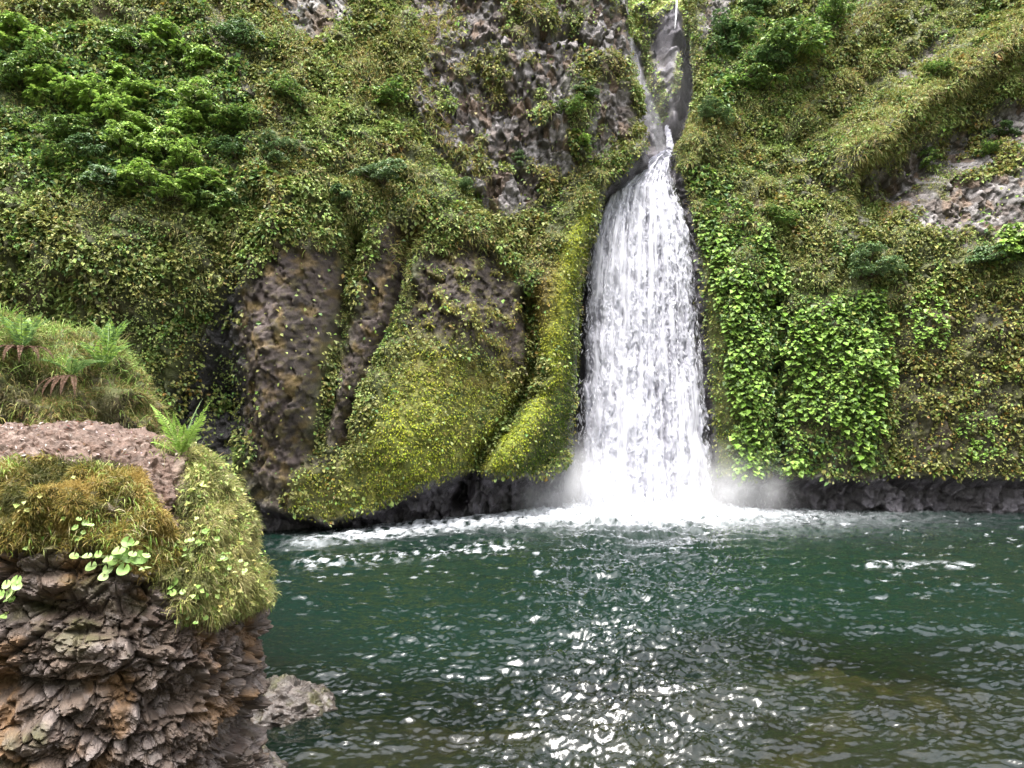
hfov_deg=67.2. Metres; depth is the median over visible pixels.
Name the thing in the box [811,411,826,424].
leafy plant
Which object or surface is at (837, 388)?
leafy plant
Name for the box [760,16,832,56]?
shrub
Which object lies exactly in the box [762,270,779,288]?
leafy plant
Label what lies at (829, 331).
leafy plant
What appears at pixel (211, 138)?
shrub
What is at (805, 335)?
leafy plant
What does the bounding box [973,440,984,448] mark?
leafy plant
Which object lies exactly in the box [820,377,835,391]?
leafy plant
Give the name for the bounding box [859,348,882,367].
leafy plant
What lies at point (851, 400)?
leafy plant
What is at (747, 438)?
leafy plant
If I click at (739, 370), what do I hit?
leafy plant
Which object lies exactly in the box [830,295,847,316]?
leafy plant
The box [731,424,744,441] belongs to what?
leafy plant
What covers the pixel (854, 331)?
leafy plant
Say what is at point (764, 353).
leafy plant
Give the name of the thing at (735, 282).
leafy plant
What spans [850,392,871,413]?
leafy plant
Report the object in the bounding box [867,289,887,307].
leafy plant
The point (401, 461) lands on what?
moss
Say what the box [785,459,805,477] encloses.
leafy plant
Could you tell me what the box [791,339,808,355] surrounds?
leafy plant
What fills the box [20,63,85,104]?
shrub
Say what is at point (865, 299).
leafy plant
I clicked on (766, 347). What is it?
leafy plant
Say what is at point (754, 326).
leafy plant
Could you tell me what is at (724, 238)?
leafy plant
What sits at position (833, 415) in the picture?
leafy plant
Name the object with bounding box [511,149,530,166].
shrub
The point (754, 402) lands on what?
leafy plant
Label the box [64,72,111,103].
shrub
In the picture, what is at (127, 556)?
leafy plant
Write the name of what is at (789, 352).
leafy plant
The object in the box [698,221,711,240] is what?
leafy plant
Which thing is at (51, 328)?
grass
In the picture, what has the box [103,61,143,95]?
shrub
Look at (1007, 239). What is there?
shrub
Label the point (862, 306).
leafy plant
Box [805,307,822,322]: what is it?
leafy plant
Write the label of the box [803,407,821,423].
leafy plant
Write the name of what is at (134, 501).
grass
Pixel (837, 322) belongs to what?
leafy plant
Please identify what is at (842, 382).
leafy plant
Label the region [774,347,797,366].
leafy plant
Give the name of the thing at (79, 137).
shrub
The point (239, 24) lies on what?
shrub
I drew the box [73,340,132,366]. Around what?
fern
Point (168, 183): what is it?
shrub
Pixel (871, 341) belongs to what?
leafy plant
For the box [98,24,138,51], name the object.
shrub
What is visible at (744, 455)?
leafy plant
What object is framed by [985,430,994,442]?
leafy plant
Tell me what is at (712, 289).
leafy plant
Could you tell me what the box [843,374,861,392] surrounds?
leafy plant
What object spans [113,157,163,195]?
shrub
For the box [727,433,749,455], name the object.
leafy plant
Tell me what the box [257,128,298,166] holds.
shrub
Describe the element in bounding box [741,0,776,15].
shrub
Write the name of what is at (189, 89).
shrub
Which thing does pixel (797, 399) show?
leafy plant
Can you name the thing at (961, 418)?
leafy plant
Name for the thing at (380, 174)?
shrub
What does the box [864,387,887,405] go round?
leafy plant
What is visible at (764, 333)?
leafy plant
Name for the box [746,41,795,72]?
shrub
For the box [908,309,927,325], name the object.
leafy plant
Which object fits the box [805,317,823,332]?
leafy plant
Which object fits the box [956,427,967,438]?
leafy plant
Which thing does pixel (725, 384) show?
leafy plant
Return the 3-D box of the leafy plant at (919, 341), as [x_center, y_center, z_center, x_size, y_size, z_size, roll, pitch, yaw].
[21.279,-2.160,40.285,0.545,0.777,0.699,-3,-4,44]
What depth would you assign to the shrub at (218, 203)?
32.14 m
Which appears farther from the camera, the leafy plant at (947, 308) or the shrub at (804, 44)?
the shrub at (804, 44)
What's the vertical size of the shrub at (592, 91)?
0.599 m
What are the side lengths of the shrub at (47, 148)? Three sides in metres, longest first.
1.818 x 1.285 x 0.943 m
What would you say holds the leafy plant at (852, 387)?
on the cliff at (970, 198)
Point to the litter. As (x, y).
(98, 454)
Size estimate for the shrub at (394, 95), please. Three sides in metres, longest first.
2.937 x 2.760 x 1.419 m
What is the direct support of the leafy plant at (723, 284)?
attached to the cliff at (970, 198)
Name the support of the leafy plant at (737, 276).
attached to the cliff at (970, 198)
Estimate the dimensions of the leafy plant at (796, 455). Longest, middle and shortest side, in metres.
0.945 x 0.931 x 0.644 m
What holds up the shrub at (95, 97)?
on the cliff at (264, 298)
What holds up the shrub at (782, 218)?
on the cliff at (970, 198)
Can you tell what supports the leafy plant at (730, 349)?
attached to the cliff at (970, 198)
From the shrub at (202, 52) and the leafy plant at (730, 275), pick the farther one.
the leafy plant at (730, 275)
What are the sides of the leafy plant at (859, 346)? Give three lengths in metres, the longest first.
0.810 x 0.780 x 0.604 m
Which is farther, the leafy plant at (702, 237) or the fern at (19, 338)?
the leafy plant at (702, 237)
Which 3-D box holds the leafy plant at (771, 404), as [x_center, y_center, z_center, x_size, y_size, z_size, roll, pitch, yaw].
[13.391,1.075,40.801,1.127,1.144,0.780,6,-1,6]
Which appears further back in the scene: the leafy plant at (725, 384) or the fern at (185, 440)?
the leafy plant at (725, 384)
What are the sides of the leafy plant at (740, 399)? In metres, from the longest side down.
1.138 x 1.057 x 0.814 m
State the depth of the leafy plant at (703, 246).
42.54 m
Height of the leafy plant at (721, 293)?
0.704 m
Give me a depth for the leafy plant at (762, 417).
40.50 m
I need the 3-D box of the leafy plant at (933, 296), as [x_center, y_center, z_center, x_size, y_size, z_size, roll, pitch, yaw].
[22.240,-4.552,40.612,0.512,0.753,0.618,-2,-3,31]
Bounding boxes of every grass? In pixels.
[0,0,649,321]
[0,300,180,436]
[0,432,280,625]
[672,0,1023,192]
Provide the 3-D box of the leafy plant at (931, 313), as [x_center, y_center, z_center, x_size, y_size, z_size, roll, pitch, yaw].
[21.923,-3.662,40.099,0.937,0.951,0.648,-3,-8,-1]
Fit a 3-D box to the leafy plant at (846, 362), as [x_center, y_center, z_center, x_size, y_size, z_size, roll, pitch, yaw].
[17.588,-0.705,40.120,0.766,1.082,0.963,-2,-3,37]
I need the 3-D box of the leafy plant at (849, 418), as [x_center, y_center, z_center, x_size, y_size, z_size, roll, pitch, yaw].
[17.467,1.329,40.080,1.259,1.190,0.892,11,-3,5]
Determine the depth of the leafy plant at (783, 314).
41.45 m
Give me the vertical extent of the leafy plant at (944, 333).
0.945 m
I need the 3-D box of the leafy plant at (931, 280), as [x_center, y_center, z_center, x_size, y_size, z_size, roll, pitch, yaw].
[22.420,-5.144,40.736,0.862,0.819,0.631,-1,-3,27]
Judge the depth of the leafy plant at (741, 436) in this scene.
40.99 m
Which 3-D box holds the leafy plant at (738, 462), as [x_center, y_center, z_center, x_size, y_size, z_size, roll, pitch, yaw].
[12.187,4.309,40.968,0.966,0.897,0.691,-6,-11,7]
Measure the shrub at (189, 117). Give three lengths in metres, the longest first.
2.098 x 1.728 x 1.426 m
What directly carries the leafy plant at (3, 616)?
on the boulder at (114, 669)
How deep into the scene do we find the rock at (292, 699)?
12.88 m
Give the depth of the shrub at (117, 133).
32.09 m
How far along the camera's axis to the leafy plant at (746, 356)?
40.55 m
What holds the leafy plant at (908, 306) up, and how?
on the cliff at (970, 198)
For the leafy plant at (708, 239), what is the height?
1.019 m
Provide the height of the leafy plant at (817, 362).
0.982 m
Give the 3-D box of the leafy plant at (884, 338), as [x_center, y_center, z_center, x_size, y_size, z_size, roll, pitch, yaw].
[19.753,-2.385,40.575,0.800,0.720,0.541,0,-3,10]
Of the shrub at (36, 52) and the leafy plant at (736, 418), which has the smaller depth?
the shrub at (36, 52)
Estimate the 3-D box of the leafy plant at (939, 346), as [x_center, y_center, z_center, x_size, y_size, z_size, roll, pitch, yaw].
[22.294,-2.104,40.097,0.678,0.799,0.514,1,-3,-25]
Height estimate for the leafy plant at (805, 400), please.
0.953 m
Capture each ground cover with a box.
[0,0,650,526]
[0,442,277,627]
[628,0,691,124]
[670,0,1023,486]
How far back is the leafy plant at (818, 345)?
40.39 m
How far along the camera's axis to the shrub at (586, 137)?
41.02 m
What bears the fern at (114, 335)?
on the boulder at (101, 398)
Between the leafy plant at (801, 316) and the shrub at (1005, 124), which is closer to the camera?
the leafy plant at (801, 316)
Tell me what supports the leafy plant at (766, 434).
attached to the cliff at (970, 198)
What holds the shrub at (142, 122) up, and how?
on the cliff at (264, 298)
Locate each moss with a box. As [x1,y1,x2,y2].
[284,149,645,524]
[689,206,748,478]
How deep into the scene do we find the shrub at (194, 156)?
32.35 m
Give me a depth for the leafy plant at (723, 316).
41.21 m
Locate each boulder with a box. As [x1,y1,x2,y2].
[0,310,191,443]
[0,420,280,767]
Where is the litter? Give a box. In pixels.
[0,419,202,527]
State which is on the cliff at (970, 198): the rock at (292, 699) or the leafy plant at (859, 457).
the leafy plant at (859, 457)
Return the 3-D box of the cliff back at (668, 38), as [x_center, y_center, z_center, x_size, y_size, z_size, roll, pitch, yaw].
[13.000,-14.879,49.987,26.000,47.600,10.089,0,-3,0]
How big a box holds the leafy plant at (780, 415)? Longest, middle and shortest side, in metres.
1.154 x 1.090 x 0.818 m
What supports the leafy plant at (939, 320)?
on the cliff at (970, 198)
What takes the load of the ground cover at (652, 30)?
on the cliff back at (668, 38)
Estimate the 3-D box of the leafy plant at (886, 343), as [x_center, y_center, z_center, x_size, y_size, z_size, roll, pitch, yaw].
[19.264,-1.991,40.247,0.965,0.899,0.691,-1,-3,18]
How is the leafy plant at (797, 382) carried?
attached to the cliff at (970, 198)
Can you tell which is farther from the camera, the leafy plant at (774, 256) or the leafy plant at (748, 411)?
the leafy plant at (774, 256)
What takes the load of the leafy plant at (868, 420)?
on the cliff at (970, 198)
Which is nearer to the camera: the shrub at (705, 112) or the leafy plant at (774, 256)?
the leafy plant at (774, 256)
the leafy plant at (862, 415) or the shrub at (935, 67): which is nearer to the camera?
the leafy plant at (862, 415)
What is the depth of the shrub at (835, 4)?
47.06 m
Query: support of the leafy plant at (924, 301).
on the cliff at (970, 198)
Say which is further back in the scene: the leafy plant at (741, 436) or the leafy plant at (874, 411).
the leafy plant at (741, 436)
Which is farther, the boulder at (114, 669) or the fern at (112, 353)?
the fern at (112, 353)
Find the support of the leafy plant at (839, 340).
on the cliff at (970, 198)
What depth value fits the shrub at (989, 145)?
43.59 m
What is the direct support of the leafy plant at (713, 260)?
attached to the cliff at (970, 198)
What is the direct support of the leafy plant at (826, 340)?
on the cliff at (970, 198)
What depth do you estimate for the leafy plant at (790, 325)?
40.92 m
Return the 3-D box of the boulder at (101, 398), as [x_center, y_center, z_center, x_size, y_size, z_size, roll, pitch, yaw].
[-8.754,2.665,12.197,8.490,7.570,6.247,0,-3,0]
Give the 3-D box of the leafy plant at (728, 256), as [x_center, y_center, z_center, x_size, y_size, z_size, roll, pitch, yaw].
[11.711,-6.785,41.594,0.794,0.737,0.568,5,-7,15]
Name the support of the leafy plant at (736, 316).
attached to the cliff at (970, 198)
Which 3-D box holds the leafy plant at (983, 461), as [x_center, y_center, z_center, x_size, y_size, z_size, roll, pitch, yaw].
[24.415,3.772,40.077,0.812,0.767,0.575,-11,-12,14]
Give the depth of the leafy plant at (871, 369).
39.73 m
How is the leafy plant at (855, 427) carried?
on the cliff at (970, 198)
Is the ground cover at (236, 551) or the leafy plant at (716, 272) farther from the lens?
the leafy plant at (716, 272)
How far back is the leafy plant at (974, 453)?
40.03 m
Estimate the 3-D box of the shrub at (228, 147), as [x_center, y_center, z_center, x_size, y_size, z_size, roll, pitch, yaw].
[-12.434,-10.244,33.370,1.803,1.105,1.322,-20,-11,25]
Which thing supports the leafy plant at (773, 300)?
attached to the cliff at (970, 198)
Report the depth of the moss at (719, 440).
41.82 m
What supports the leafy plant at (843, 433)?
on the cliff at (970, 198)
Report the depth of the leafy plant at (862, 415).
39.87 m
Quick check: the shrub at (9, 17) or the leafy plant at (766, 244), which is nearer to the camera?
the shrub at (9, 17)
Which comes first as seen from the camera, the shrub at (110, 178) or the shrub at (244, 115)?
the shrub at (110, 178)
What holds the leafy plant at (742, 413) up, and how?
attached to the cliff at (970, 198)
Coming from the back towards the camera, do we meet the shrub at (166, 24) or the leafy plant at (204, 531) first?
the shrub at (166, 24)
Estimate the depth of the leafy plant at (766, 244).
41.42 m
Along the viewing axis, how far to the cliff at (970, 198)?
41.92 m
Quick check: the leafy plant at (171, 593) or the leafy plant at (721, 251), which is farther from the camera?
the leafy plant at (721, 251)
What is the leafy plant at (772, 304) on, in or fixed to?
on the cliff at (970, 198)
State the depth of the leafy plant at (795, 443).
40.67 m
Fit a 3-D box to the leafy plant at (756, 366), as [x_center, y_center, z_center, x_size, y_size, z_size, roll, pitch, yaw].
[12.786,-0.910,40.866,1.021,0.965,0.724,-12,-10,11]
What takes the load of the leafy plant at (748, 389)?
attached to the cliff at (970, 198)
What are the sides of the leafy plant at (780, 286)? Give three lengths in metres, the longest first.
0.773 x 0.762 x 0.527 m
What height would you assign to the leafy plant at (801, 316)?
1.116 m
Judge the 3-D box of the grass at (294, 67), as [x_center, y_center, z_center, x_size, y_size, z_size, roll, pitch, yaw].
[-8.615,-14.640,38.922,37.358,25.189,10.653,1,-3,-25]
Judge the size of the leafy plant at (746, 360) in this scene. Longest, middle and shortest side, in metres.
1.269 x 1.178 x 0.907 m
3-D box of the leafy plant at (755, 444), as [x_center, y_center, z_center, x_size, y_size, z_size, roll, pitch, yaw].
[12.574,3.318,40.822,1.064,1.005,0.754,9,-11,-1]
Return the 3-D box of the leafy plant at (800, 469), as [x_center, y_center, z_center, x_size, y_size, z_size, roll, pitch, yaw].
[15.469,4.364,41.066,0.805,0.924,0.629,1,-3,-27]
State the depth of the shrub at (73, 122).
32.06 m
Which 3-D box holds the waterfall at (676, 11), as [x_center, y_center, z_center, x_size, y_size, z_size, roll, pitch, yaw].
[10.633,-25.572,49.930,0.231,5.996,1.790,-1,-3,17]
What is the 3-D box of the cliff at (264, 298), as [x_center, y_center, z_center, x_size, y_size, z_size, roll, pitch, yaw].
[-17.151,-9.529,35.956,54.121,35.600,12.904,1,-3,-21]
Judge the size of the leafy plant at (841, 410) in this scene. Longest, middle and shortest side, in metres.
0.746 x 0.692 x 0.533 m
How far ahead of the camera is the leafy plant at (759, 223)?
41.51 m
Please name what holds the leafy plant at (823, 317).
on the cliff at (970, 198)
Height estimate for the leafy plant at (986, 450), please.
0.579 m
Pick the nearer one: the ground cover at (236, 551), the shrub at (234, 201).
the ground cover at (236, 551)
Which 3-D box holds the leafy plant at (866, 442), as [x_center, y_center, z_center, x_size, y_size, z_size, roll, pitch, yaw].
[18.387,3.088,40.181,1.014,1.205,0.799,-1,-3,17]
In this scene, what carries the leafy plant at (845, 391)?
on the cliff at (970, 198)
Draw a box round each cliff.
[0,0,648,530]
[671,0,1023,512]
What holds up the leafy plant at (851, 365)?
on the cliff at (970, 198)
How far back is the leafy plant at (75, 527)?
7.11 m
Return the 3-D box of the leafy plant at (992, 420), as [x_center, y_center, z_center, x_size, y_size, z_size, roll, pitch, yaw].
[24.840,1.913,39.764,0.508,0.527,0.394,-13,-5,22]
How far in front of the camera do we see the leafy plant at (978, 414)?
40.05 m
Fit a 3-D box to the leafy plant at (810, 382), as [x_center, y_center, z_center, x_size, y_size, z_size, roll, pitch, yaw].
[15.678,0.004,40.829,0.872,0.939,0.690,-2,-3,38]
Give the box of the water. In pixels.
[258,498,1023,767]
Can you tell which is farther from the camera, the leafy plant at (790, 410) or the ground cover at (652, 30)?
the ground cover at (652, 30)
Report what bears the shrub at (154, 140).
on the cliff at (264, 298)
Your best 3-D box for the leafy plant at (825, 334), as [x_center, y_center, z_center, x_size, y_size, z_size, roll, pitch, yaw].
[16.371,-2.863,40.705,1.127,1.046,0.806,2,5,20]
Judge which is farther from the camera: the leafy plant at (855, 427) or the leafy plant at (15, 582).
the leafy plant at (855, 427)
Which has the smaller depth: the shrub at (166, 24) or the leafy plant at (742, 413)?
the shrub at (166, 24)
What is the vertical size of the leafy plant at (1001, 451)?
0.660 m
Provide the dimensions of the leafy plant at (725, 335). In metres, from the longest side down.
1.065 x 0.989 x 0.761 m
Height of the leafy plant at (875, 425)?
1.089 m
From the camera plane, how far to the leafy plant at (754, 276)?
40.81 m
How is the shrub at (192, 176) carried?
on the cliff at (264, 298)
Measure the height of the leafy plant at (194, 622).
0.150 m
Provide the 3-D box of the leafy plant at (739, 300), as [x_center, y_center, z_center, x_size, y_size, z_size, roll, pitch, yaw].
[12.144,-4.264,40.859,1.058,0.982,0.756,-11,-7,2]
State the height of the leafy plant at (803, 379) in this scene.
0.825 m
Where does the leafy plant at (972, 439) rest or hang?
on the cliff at (970, 198)
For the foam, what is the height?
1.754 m
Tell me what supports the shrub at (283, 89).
on the cliff at (264, 298)
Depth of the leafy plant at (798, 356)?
40.52 m
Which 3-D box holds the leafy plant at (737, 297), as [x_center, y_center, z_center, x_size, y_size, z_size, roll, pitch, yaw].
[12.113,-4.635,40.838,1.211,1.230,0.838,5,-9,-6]
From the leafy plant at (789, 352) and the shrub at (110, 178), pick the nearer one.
the shrub at (110, 178)
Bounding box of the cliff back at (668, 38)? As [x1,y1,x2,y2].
[562,0,879,503]
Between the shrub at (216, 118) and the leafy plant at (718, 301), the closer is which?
the shrub at (216, 118)
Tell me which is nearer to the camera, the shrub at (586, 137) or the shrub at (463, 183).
the shrub at (463, 183)
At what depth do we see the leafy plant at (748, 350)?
40.47 m
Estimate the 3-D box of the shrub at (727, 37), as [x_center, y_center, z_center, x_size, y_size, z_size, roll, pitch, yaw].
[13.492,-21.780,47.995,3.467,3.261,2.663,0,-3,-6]
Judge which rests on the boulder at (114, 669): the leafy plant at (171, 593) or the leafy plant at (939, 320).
the leafy plant at (171, 593)
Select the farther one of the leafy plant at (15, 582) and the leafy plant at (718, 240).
the leafy plant at (718, 240)
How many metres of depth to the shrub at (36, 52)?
33.05 m
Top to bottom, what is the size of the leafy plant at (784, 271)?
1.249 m
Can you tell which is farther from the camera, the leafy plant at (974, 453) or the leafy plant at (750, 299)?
the leafy plant at (750, 299)
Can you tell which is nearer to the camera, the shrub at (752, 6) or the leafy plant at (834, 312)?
the leafy plant at (834, 312)
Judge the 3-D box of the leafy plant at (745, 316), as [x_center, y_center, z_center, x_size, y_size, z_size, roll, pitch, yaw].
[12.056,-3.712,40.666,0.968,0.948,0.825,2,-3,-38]
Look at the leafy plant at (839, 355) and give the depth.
40.21 m
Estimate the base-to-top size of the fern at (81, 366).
0.556 m
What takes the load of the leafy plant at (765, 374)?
attached to the cliff at (970, 198)
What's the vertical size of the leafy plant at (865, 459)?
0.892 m
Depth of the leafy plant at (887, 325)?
40.36 m
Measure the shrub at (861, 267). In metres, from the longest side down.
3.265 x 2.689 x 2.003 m
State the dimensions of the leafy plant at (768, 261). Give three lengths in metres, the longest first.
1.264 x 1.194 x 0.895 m
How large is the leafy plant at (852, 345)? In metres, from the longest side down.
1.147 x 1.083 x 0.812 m
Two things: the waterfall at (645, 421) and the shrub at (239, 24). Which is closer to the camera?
the shrub at (239, 24)
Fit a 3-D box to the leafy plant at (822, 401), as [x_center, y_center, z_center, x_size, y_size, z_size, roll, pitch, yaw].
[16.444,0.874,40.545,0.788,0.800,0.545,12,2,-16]
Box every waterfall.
[572,125,715,507]
[675,0,677,25]
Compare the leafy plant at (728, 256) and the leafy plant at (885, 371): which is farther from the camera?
the leafy plant at (728, 256)
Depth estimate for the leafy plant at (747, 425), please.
40.60 m
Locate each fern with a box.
[0,311,54,363]
[34,358,106,396]
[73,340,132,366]
[90,317,130,349]
[150,398,211,454]
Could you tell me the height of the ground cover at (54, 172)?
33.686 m
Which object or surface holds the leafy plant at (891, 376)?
on the cliff at (970, 198)
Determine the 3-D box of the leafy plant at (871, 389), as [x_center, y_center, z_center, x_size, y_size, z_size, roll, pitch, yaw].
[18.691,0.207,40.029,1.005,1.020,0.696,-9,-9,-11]
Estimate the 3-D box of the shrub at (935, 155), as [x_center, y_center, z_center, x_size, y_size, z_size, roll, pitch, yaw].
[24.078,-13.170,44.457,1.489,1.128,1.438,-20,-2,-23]
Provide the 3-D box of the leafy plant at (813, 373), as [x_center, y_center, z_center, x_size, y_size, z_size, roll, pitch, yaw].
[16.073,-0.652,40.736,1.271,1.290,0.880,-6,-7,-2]
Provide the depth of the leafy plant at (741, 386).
40.44 m
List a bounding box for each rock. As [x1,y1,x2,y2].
[247,674,337,729]
[262,745,287,767]
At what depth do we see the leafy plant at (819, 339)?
40.30 m
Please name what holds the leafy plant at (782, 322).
attached to the cliff at (970, 198)
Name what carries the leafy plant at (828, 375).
on the cliff at (970, 198)
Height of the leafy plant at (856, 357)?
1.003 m
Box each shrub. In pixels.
[0,10,56,49]
[0,56,31,85]
[9,36,63,69]
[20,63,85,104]
[30,113,96,140]
[32,139,71,166]
[61,132,110,158]
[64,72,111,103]
[70,88,131,122]
[79,164,126,187]
[95,119,143,151]
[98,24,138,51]
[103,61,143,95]
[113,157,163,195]
[115,80,179,105]
[118,110,161,134]
[136,125,187,163]
[138,15,195,54]
[148,174,195,203]
[160,137,202,168]
[165,103,211,134]
[175,166,226,192]
[177,76,218,106]
[180,42,222,70]
[190,185,231,210]
[192,100,245,128]
[199,135,218,149]
[207,135,246,161]
[211,17,266,49]
[216,103,263,133]
[221,177,257,205]
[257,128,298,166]
[269,72,307,102]
[329,183,353,202]
[347,158,406,184]
[359,74,409,109]
[451,176,473,195]
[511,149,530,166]
[554,92,585,116]
[567,128,591,145]
[573,84,600,97]
[694,95,734,124]
[704,7,757,56]
[727,61,788,91]
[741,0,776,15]
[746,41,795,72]
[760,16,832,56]
[760,203,799,225]
[816,0,855,26]
[847,241,908,280]
[917,146,942,169]
[922,57,956,76]
[965,243,1006,264]
[978,138,1003,158]
[987,120,1022,137]
[992,221,1023,253]
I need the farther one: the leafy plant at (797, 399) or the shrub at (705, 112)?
the shrub at (705, 112)
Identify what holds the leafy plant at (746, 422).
attached to the cliff at (970, 198)
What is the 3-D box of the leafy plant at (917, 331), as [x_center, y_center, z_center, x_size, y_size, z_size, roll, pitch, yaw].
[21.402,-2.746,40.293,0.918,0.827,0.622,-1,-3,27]
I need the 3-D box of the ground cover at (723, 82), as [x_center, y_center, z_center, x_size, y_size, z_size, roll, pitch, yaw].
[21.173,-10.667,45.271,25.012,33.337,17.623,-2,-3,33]
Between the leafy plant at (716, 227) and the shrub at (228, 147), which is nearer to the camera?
the shrub at (228, 147)
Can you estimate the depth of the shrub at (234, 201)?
32.71 m
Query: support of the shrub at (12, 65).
on the cliff at (264, 298)
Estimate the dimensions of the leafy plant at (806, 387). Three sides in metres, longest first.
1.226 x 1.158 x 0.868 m
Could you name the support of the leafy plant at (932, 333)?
on the cliff at (970, 198)
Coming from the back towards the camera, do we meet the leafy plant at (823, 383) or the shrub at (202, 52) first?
the leafy plant at (823, 383)
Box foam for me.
[501,484,910,520]
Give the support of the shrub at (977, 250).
on the cliff at (970, 198)
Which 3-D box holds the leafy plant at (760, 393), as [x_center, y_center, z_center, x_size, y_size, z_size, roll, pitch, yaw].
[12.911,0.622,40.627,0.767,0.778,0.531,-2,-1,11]
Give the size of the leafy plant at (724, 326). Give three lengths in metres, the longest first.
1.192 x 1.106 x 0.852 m
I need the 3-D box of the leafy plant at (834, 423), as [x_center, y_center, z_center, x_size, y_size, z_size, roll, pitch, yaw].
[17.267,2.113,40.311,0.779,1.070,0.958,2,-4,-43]
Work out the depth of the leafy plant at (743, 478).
40.75 m
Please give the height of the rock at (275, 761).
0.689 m
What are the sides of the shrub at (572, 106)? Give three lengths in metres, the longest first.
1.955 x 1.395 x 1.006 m
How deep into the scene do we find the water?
17.27 m
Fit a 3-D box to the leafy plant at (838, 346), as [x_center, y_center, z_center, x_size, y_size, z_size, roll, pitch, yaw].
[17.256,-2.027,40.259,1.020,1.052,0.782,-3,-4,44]
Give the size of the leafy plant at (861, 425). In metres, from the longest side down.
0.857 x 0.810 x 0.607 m
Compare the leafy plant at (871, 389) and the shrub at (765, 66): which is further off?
the shrub at (765, 66)
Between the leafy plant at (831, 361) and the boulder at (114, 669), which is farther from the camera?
the leafy plant at (831, 361)
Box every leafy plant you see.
[0,575,21,602]
[0,612,8,618]
[69,536,150,580]
[72,517,93,540]
[167,577,185,595]
[172,529,224,558]
[174,608,207,623]
[216,552,247,574]
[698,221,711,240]
[698,232,711,246]
[701,242,712,252]
[703,249,716,266]
[705,233,722,249]
[710,254,728,271]
[710,268,723,280]
[710,278,725,293]
[713,296,727,309]
[714,224,726,236]
[714,238,730,258]
[716,288,728,297]
[718,229,731,245]
[718,243,735,258]
[719,276,737,292]
[720,314,732,327]
[721,319,739,335]
[722,252,735,262]
[723,268,735,283]
[723,328,740,342]
[723,352,748,370]
[723,381,745,397]
[724,366,743,386]
[727,387,748,404]
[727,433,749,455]
[728,343,740,358]
[729,263,748,282]
[729,285,750,305]
[729,305,748,319]
[729,361,752,383]
[730,322,750,342]
[730,400,751,416]
[731,277,751,295]
[731,295,749,310]
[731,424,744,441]
[731,467,748,480]
[732,458,749,471]
[734,312,746,326]
[734,410,745,421]
[735,433,744,442]
[736,378,757,397]
[736,390,760,415]
[738,272,756,285]
[739,291,755,307]
[739,346,758,364]
[739,437,758,454]
[740,414,753,426]
[740,448,754,461]
[741,429,760,444]
[742,341,757,356]
[743,320,761,336]
[743,370,758,383]
[743,402,759,418]
[744,378,766,396]
[744,418,759,431]
[745,357,762,374]
[745,456,765,478]
[746,447,765,468]
[750,388,763,402]
[751,293,766,305]
[751,327,771,344]
[753,235,770,248]
[754,337,770,350]
[754,403,769,418]
[756,345,769,360]
[756,371,772,388]
[756,394,774,414]
[757,222,770,235]
[760,258,781,278]
[760,430,772,441]
[761,296,775,311]
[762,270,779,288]
[765,247,779,267]
[770,295,782,312]
[772,261,789,280]
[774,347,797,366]
[775,303,792,322]
[775,412,797,432]
[777,317,794,335]
[779,281,792,294]
[782,366,805,384]
[783,340,800,358]
[783,402,807,421]
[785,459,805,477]
[788,323,801,339]
[788,393,808,409]
[789,436,802,449]
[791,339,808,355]
[792,350,814,371]
[794,450,808,466]
[794,458,809,473]
[795,309,815,327]
[798,375,816,391]
[800,372,815,386]
[800,383,822,403]
[801,328,820,349]
[801,396,819,410]
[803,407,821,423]
[804,331,826,350]
[804,359,826,381]
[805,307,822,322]
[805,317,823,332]
[808,354,825,370]
[810,341,826,355]
[811,300,832,318]
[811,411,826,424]
[812,322,832,337]
[817,393,831,407]
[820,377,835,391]
[823,331,838,344]
[824,326,841,341]
[826,327,848,343]
[826,366,837,380]
[827,352,846,368]
[828,407,846,424]
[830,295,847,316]
[830,303,845,317]
[830,381,844,393]
[831,335,852,353]
[831,373,847,386]
[831,402,843,412]
[832,414,851,433]
[834,346,855,363]
[836,317,849,330]
[837,398,859,420]
[839,382,853,396]
[839,392,859,412]
[840,334,860,354]
[840,427,852,440]
[841,360,857,379]
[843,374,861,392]
[846,355,867,373]
[846,419,864,434]
[849,348,863,363]
[849,385,862,397]
[850,325,863,338]
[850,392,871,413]
[850,445,876,468]
[851,338,866,353]
[854,290,874,308]
[854,326,878,346]
[854,434,873,453]
[854,453,872,469]
[855,408,866,423]
[856,413,876,431]
[857,422,873,437]
[858,302,874,316]
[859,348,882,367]
[863,377,881,395]
[863,400,886,420]
[864,362,878,375]
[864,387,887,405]
[865,338,877,347]
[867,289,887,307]
[872,416,888,435]
[873,337,889,352]
[878,360,898,381]
[879,365,899,387]
[880,332,894,343]
[881,312,897,328]
[881,316,899,334]
[903,304,922,319]
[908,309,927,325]
[911,324,929,336]
[912,292,929,304]
[912,335,925,349]
[921,326,937,342]
[923,304,942,321]
[927,279,943,291]
[928,291,938,302]
[932,327,950,343]
[932,336,947,349]
[935,313,950,330]
[937,296,949,310]
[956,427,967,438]
[957,413,968,422]
[967,446,978,459]
[970,438,978,449]
[972,410,984,419]
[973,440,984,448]
[973,449,989,462]
[984,447,993,456]
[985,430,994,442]
[987,415,997,425]
[994,446,1006,457]
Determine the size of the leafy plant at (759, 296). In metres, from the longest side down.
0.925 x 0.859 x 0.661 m
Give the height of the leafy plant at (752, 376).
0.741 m
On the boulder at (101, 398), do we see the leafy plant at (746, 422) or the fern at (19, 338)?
the fern at (19, 338)
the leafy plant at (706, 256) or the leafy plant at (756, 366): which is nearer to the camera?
the leafy plant at (756, 366)
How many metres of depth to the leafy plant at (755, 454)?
40.73 m

